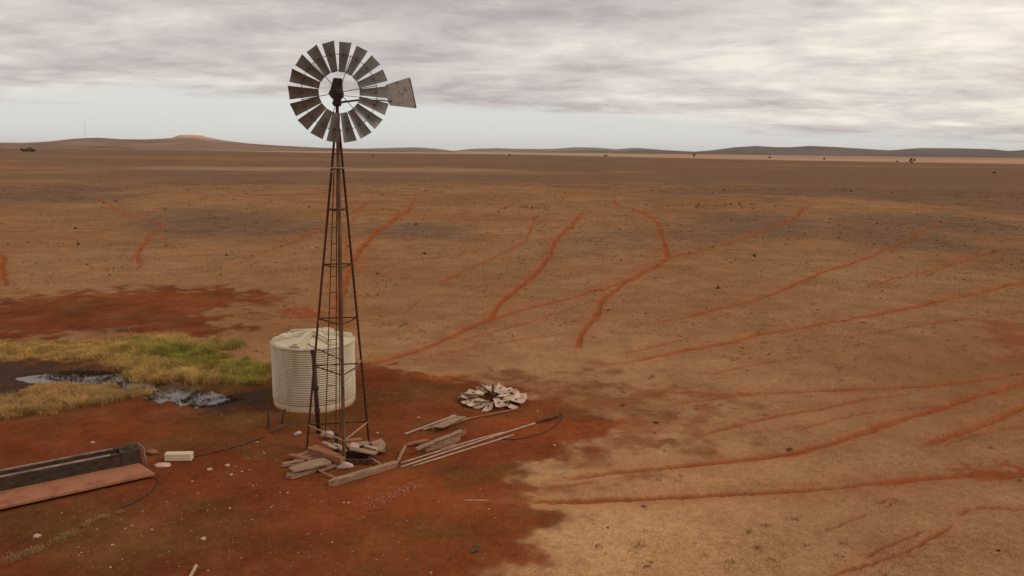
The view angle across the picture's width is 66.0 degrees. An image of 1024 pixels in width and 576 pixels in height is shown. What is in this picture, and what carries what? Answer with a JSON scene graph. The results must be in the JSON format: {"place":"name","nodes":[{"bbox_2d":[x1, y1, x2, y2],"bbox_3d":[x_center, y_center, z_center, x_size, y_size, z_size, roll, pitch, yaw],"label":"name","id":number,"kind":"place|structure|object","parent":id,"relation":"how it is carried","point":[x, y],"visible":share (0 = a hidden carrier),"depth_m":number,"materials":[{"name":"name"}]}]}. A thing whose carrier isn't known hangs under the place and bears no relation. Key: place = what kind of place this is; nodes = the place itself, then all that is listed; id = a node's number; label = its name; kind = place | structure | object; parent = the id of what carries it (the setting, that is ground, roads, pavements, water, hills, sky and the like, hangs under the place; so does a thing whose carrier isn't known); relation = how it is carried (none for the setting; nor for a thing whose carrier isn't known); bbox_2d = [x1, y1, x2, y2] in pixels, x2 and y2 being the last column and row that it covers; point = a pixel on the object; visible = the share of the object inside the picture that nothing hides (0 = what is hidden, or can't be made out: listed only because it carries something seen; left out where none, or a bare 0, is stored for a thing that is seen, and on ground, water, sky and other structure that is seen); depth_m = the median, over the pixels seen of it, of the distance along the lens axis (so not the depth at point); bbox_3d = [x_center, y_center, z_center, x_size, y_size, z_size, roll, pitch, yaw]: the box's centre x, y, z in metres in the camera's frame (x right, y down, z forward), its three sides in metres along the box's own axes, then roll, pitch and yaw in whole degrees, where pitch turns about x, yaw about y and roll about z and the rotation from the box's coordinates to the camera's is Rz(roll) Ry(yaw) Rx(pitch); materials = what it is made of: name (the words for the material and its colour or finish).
{"place":"outdoors","nodes":[
{"label":"outdoors","id":0,"kind":"place"},
{"bbox_2d":[15,374,230,407],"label":"water","id":1,"kind":"structure","parent":0,"point":[178,394],"depth_m":26.39,"materials":[{"name":"grey liquid"}]},
{"bbox_2d":[0,330,271,385],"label":"tall grass","id":2,"kind":"structure","parent":0,"point":[143,357],"depth_m":29.66,"materials":[{"name":"green plant"}]},
{"bbox_2d":[0,135,455,152],"bbox_3d":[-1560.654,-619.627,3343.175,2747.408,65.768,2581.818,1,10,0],"label":"hills","id":3,"kind":"structure","parent":0,"point":[189,142],"depth_m":2873.11,"materials":[{"name":"brown soil"}]},
{"bbox_2d":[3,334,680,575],"bbox_3d":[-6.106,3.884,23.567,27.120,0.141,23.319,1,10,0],"label":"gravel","id":4,"kind":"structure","parent":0,"point":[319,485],"depth_m":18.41,"materials":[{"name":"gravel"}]},
{"bbox_2d":[355,482,421,505],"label":"gravel","id":5,"kind":"structure","parent":0,"point":[388,493],"depth_m":18.38,"materials":[{"name":"grey gravel"}]},
{"bbox_2d":[0,148,1023,575],"bbox_3d":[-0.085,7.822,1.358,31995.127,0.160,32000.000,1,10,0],"label":"ground","id":6,"kind":"structure","parent":0,"point":[124,306],"depth_m":30.63,"materials":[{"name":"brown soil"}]},
{"bbox_2d":[1,509,122,563],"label":"grass strip","id":7,"kind":"object","parent":6,"relation":"on","point":[70,533],"depth_m":16.08,"materials":[{"name":"plant"}]},
{"bbox_2d":[0,463,154,508],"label":"concrete slab","id":8,"kind":"structure","parent":6,"relation":"on","point":[55,488],"depth_m":18.39,"materials":[{"name":"brown concrete"}]},
{"bbox_2d":[0,442,146,490],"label":"cattle trough","id":9,"kind":"object","parent":8,"relation":"on","point":[56,469],"visible":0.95,"depth_m":18.89,"materials":[{"name":"grey concrete"}]},
{"bbox_2d":[0,379,156,419],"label":"golden grass","id":10,"kind":"structure","parent":6,"relation":"on","point":[53,398],"depth_m":24.86,"materials":[{"name":"yellow plant"}]},
{"bbox_2d":[120,477,157,507],"bbox_3d":[-8.554,4.742,18.309,0.331,0.044,1.629,1,10,0],"label":"poly hose","id":11,"kind":"object","parent":6,"relation":"on","point":[143,496],"visible":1,"depth_m":18.05,"materials":[{"name":"black plastic"}]},
{"bbox_2d":[34,370,245,407],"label":"reeds","id":12,"kind":"object","parent":6,"relation":"on","point":[83,374],"visible":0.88,"depth_m":26.69,"materials":[{"name":"plant"}]},
{"bbox_2d":[146,449,157,454],"bbox_3d":[-9.426,4.310,20.628,0.317,0.200,0.232,0,10,-6],"label":"flat stone","id":13,"kind":"object","parent":6,"relation":"on","point":[151,452],"visible":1,"depth_m":20.56,"materials":[{"name":"brown stone"}]},
{"bbox_2d":[154,462,170,467],"bbox_3d":[-8.795,4.457,19.840,0.390,0.113,0.282,0,10,-6],"label":"flat stone","id":14,"kind":"object","parent":6,"relation":"on","point":[162,465],"visible":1,"depth_m":19.77,"materials":[{"name":"stone"}]},
{"bbox_2d":[164,451,193,460],"bbox_3d":[-8.541,4.315,20.216,0.671,0.190,0.201,0,10,-4],"label":"cream block","id":15,"kind":"object","parent":6,"relation":"on","point":[178,455],"depth_m":20.13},
{"bbox_2d":[189,564,197,575],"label":"wooden stick","id":16,"kind":"object","parent":6,"relation":"on","point":[194,569],"visible":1,"depth_m":14.82,"materials":[{"name":"beige wood"}]},
{"bbox_2d":[195,437,263,456],"bbox_3d":[-7.529,4.268,21.152,0.104,0.034,1.968,10,13,42],"label":"poly hose","id":17,"kind":"object","parent":6,"relation":"on","point":[229,448],"visible":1,"depth_m":21.05,"materials":[{"name":"black plastic"}]},
{"bbox_2d":[267,404,269,427],"bbox_3d":[-6.996,3.720,22.636,0.082,0.804,0.092,1,10,0],"label":"wooden post","id":18,"kind":"object","parent":6,"relation":"on","point":[268,419],"visible":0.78,"depth_m":22.60,"materials":[{"name":"brown wood"}]},
{"bbox_2d":[270,421,296,432],"bbox_3d":[-6.488,3.952,22.430,0.826,0.036,0.042,-20,20,-33],"label":"wooden stick","id":19,"kind":"object","parent":6,"relation":"on","point":[283,426],"visible":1,"depth_m":22.41,"materials":[{"name":"brown wood"}]},
{"bbox_2d":[281,409,285,423],"bbox_3d":[-6.674,3.795,22.998,0.193,0.560,0.082,0,10,-6],"label":"wooden post","id":20,"kind":"object","parent":6,"relation":"on","point":[282,417],"visible":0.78,"depth_m":22.96,"materials":[{"name":"brown wood"}]},
{"bbox_2d":[294,431,301,435],"bbox_3d":[-6.011,4.089,22.093,0.168,0.148,0.247,7,12,33],"label":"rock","id":21,"kind":"object","parent":6,"relation":"on","point":[297,433],"visible":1,"depth_m":22.03,"materials":[{"name":"beige stone"}]},
{"bbox_2d":[281,456,317,466],"bbox_3d":[-5.396,4.417,20.054,0.955,0.091,0.123,-5,11,-33],"label":"wooden plank","id":22,"kind":"object","parent":6,"relation":"on","point":[288,463],"visible":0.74,"depth_m":19.93,"materials":[{"name":"wood"}]},
{"bbox_2d":[293,454,312,459],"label":"wooden plank","id":23,"kind":"object","parent":6,"relation":"on","point":[309,455],"visible":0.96,"depth_m":20.27,"materials":[{"name":"brown wood"}]},
{"bbox_2d":[287,453,311,460],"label":"wooden plank","id":24,"kind":"object","parent":23,"relation":"on","point":[297,456],"visible":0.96,"depth_m":20.18,"materials":[{"name":"brown wood"}]},
{"bbox_2d":[298,451,308,455],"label":"wooden plank","id":25,"kind":"object","parent":6,"relation":"on","point":[304,453],"visible":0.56,"depth_m":20.44,"materials":[{"name":"brown wood"}]},
{"bbox_2d":[285,464,330,479],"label":"timber beam","id":26,"kind":"structure","parent":6,"relation":"on","point":[291,475],"depth_m":19.24,"materials":[{"name":"wood"}]},
{"bbox_2d":[292,457,324,465],"bbox_3d":[-5.104,4.382,19.731,0.909,0.051,0.143,-8,13,-43],"label":"wooden plank","id":27,"kind":"object","parent":26,"relation":"on","point":[310,461],"visible":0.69,"depth_m":19.77,"materials":[{"name":"wood"}]},
{"bbox_2d":[288,459,331,472],"bbox_3d":[-4.990,4.389,19.482,1.027,0.056,0.308,-6,12,-39],"label":"wooden plank","id":28,"kind":"object","parent":26,"relation":"on","point":[309,465],"visible":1,"depth_m":19.42,"materials":[{"name":"wood"}]},
{"bbox_2d":[270,327,355,413],"bbox_3d":[-6.285,2.587,25.012,2.770,2.636,2.769,1,10,0],"label":"water tank","id":29,"kind":"object","parent":6,"relation":"on","point":[291,362],"visible":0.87,"depth_m":23.99,"materials":[{"name":"beige metal"}]},
{"bbox_2d":[308,343,342,361],"bbox_3d":[-5.206,1.795,21.797,0.075,0.817,4.654,-4,11,-24],"label":"inlet pipe","id":30,"kind":"object","parent":29,"relation":"attached to","point":[341,359],"visible":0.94,"depth_m":21.10,"materials":[{"name":"metal"}]},
{"bbox_2d":[310,349,320,433],"bbox_3d":[-5.498,2.962,22.076,0.223,2.525,0.164,1,10,0],"label":"standpipe","id":31,"kind":"object","parent":6,"relation":"on","point":[316,402],"visible":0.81,"depth_m":22.05,"materials":[{"name":"black metal"}]},
{"bbox_2d":[314,444,336,452],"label":"wooden plank","id":32,"kind":"object","parent":6,"relation":"on","point":[317,445],"visible":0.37,"depth_m":20.80,"materials":[{"name":"wood"}]},
{"bbox_2d":[307,445,345,464],"bbox_3d":[-4.753,4.275,20.188,1.252,0.187,0.214,8,12,33],"label":"timber log","id":33,"kind":"object","parent":6,"relation":"on","point":[331,456],"visible":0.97,"depth_m":20.09,"materials":[{"name":"brown wood"}]},
{"bbox_2d":[317,463,337,471],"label":"wooden plank","id":34,"kind":"object","parent":6,"relation":"on","point":[331,466],"visible":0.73,"depth_m":19.68,"materials":[{"name":"wood"}]},
{"bbox_2d":[321,430,333,438],"bbox_3d":[-5.114,4.082,21.808,0.299,0.279,0.335,-5,11,-30],"label":"concrete lump","id":35,"kind":"object","parent":6,"relation":"on","point":[327,435],"visible":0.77,"depth_m":21.74,"materials":[{"name":"grey concrete"}]},
{"bbox_2d":[328,433,341,451],"bbox_3d":[-4.614,4.086,20.666,0.320,0.480,0.335,8,12,35],"label":"pump head","id":36,"kind":"object","parent":6,"relation":"on","point":[336,444],"visible":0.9,"depth_m":20.68},
{"bbox_2d":[288,40,415,468],"bbox_3d":[-3.838,-0.617,19.767,3.120,10.672,1.633,-2,10,-12],"label":"windmill","id":37,"kind":"object","parent":6,"relation":"on","point":[399,93],"visible":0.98,"depth_m":19.04,"materials":[{"name":"metal"}]},
{"bbox_2d":[345,437,362,442],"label":"wooden plank","id":38,"kind":"object","parent":6,"relation":"on","point":[354,440],"visible":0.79,"depth_m":21.61,"materials":[{"name":"wood"}]},
{"bbox_2d":[348,442,359,449],"bbox_3d":[-4.232,4.223,21.075,0.347,0.200,0.369,7,12,32],"label":"concrete lump","id":39,"kind":"object","parent":6,"relation":"on","point":[352,444],"visible":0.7,"depth_m":20.99,"materials":[{"name":"grey concrete"}]},
{"bbox_2d":[346,440,370,447],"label":"wooden plank","id":40,"kind":"object","parent":6,"relation":"on","point":[363,443],"visible":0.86,"depth_m":21.17,"materials":[{"name":"grey wood"}]},
{"bbox_2d":[346,451,372,464],"bbox_3d":[-4.008,4.392,20.342,0.730,0.160,0.610,1,10,0],"label":"well box","id":41,"kind":"object","parent":6,"relation":"on","point":[353,458],"visible":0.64,"depth_m":20.25,"materials":[{"name":"wood"}]},
{"bbox_2d":[321,441,346,450],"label":"wooden plank","id":42,"kind":"object","parent":41,"relation":"on","point":[327,444],"visible":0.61,"depth_m":20.93,"materials":[{"name":"grey wood"}]},
{"bbox_2d":[349,447,377,455],"bbox_3d":[-3.856,4.228,20.423,0.782,0.051,0.183,8,11,16],"label":"wooden plank","id":43,"kind":"object","parent":41,"relation":"on","point":[364,451],"visible":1,"depth_m":20.38,"materials":[{"name":"wood"}]},
{"bbox_2d":[328,460,397,486],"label":"timber beam","id":44,"kind":"structure","parent":6,"relation":"on","point":[357,475],"depth_m":19.28,"materials":[{"name":"wood"}]},
{"bbox_2d":[359,455,376,460],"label":"wooden plank","id":45,"kind":"object","parent":6,"relation":"on","point":[366,457],"visible":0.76,"depth_m":20.50,"materials":[{"name":"wood"}]},
{"bbox_2d":[362,444,385,454],"bbox_3d":[-3.644,4.257,20.783,0.826,0.073,0.427,-3,10,-32],"label":"wooden plank","id":46,"kind":"object","parent":6,"relation":"on","point":[381,448],"visible":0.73,"depth_m":20.75,"materials":[{"name":"wood"}]},
{"bbox_2d":[364,444,377,449],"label":"wooden plank","id":47,"kind":"object","parent":46,"relation":"on","point":[370,447],"visible":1,"depth_m":20.68,"materials":[{"name":"grey wood"}]},
{"bbox_2d":[370,438,385,445],"bbox_3d":[-3.606,4.175,21.171,0.362,0.061,0.225,-14,41,-34],"label":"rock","id":48,"kind":"object","parent":6,"relation":"on","point":[377,442],"visible":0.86,"depth_m":21.15,"materials":[{"name":"beige stone"}]},
{"bbox_2d":[397,445,406,461],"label":"wooden plank","id":49,"kind":"object","parent":6,"relation":"on","point":[401,453],"visible":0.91,"depth_m":20.53,"materials":[{"name":"wood"}]},
{"bbox_2d":[406,439,429,445],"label":"wooden plank","id":50,"kind":"object","parent":6,"relation":"on","point":[417,442],"visible":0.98,"depth_m":21.44,"materials":[{"name":"wood"}]},
{"bbox_2d":[404,415,455,434],"bbox_3d":[-2.343,3.954,22.856,0.047,0.047,1.969,10,16,42],"label":"wooden pole","id":51,"kind":"object","parent":6,"relation":"on","point":[414,430],"visible":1,"depth_m":22.74,"materials":[{"name":"wood"}]},
{"bbox_2d":[419,435,460,451],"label":"timber beam","id":52,"kind":"structure","parent":6,"relation":"on","point":[454,439],"depth_m":21.43,"materials":[{"name":"wood"}]},
{"bbox_2d":[415,429,462,450],"bbox_3d":[-1.952,4.089,21.276,0.133,0.051,1.711,9,16,41],"label":"wooden plank","id":53,"kind":"object","parent":52,"relation":"on","point":[427,444],"visible":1,"depth_m":21.21,"materials":[{"name":"wood"}]},
{"bbox_2d":[430,441,447,447],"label":"wooden plank","id":54,"kind":"object","parent":52,"relation":"on","point":[433,445],"visible":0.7,"depth_m":21.20,"materials":[{"name":"wood"}]},
{"bbox_2d":[431,421,463,430],"bbox_3d":[-1.852,3.990,22.999,0.143,0.051,1.299,10,14,42],"label":"wooden plank","id":55,"kind":"object","parent":6,"relation":"on","point":[433,429],"visible":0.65,"depth_m":22.64,"materials":[{"name":"wood"}]},
{"bbox_2d":[431,416,465,427],"bbox_3d":[-1.845,3.909,22.982,0.379,0.042,1.291,3,9,31],"label":"wooden plank","id":56,"kind":"object","parent":55,"relation":"on","point":[449,421],"visible":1,"depth_m":22.89,"materials":[{"name":"wood"}]},
{"bbox_2d":[440,444,457,451],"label":"wooden plank","id":57,"kind":"object","parent":6,"relation":"on","point":[452,446],"visible":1,"depth_m":21.17,"materials":[{"name":"wood"}]},
{"bbox_2d":[400,432,502,463],"bbox_3d":[-1.552,4.291,21.336,3.503,0.054,0.089,-8,13,-41],"label":"steel pipe","id":58,"kind":"object","parent":6,"relation":"on","point":[441,449],"visible":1,"depth_m":21.03,"materials":[{"name":"grey metal"}]},
{"bbox_2d":[456,429,465,436],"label":"wooden plank","id":59,"kind":"object","parent":6,"relation":"on","point":[463,433],"visible":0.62,"depth_m":22.12,"materials":[{"name":"wood"}]},
{"bbox_2d":[412,434,513,466],"bbox_3d":[-1.230,4.331,21.109,3.446,0.055,0.058,-8,13,-41],"label":"steel pipe","id":60,"kind":"object","parent":6,"relation":"on","point":[461,450],"visible":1,"depth_m":20.98,"materials":[{"name":"grey metal"}]},
{"bbox_2d":[400,421,542,467],"bbox_3d":[-0.726,4.199,21.884,5.775,0.068,0.079,-9,13,-43],"label":"steel pipe","id":61,"kind":"object","parent":6,"relation":"on","point":[466,445],"visible":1,"depth_m":21.41,"materials":[{"name":"grey metal"}]},
{"bbox_2d":[465,544,482,553],"bbox_3d":[-0.738,5.247,15.805,0.388,0.072,0.378,-6,12,-33],"label":"shrub","id":62,"kind":"object","parent":6,"relation":"on","point":[475,550],"visible":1,"depth_m":15.79,"materials":[{"name":"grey plant"}]},
{"bbox_2d":[458,383,527,411],"bbox_3d":[-0.625,3.375,25.299,2.134,0.578,2.161,-7,12,-37],"label":"fallen wheel","id":63,"kind":"object","parent":6,"relation":"on","point":[517,396],"visible":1,"depth_m":25.21,"materials":[{"name":"metal"}]},
{"bbox_2d":[468,408,518,419],"bbox_3d":[-0.570,3.824,23.968,1.856,0.051,0.052,-6,12,-32],"label":"wooden pole","id":64,"kind":"object","parent":6,"relation":"on","point":[493,413],"visible":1,"depth_m":23.94,"materials":[{"name":"wood"}]},
{"bbox_2d":[0,180,1023,435],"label":"dry tussocks","id":65,"kind":"object","parent":6,"relation":"on","point":[200,196],"visible":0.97,"depth_m":81.90,"materials":[{"name":"brown plant"}]},
{"bbox_2d":[496,412,562,439],"bbox_3d":[0.775,4.052,22.837,0.736,0.051,2.934,9,13,40],"label":"poly hose","id":66,"kind":"object","parent":6,"relation":"on","point":[536,434],"visible":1,"depth_m":22.25,"materials":[{"name":"black plastic"}]},
{"bbox_2d":[74,285,1021,575],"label":"grass tufts","id":67,"kind":"object","parent":6,"relation":"on","point":[680,413],"visible":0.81,"depth_m":28.01,"materials":[{"name":"plant"}]},
{"bbox_2d":[536,415,559,422],"bbox_3d":[1.063,3.901,23.497,0.973,0.051,0.072,-7,13,-39],"label":"wooden batten","id":68,"kind":"object","parent":6,"relation":"on","point":[548,418],"visible":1,"depth_m":23.45,"materials":[{"name":"wood"}]},
{"bbox_2d":[0,183,1023,575],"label":"path","id":69,"kind":"structure","parent":0,"point":[494,315],"depth_m":26.89,"materials":[{"name":"soil"}]},
{"bbox_2d":[0,0,1023,151],"label":"sky","id":70,"kind":"structure","parent":0,"point":[676,75],"materials":[{"name":"grey"}]},
{"bbox_2d":[367,147,693,151],"bbox_3d":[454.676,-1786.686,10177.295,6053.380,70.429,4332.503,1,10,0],"label":"hills","id":71,"kind":"structure","parent":0,"point":[513,150],"depth_m":9485.42,"materials":[{"name":"brown soil"}]},
{"bbox_2d":[541,150,619,152],"bbox_3d":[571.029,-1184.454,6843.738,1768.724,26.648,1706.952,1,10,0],"label":"hills","id":72,"kind":"structure","parent":0,"point":[587,151],"depth_m":6559.90,"materials":[{"name":"brown soil"}]},
{"bbox_2d":[614,146,1023,157],"bbox_3d":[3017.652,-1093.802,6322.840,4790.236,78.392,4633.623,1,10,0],"label":"hills","id":73,"kind":"structure","parent":0,"point":[843,151],"depth_m":5476.54,"materials":[{"name":"brown soil"}]}
]}

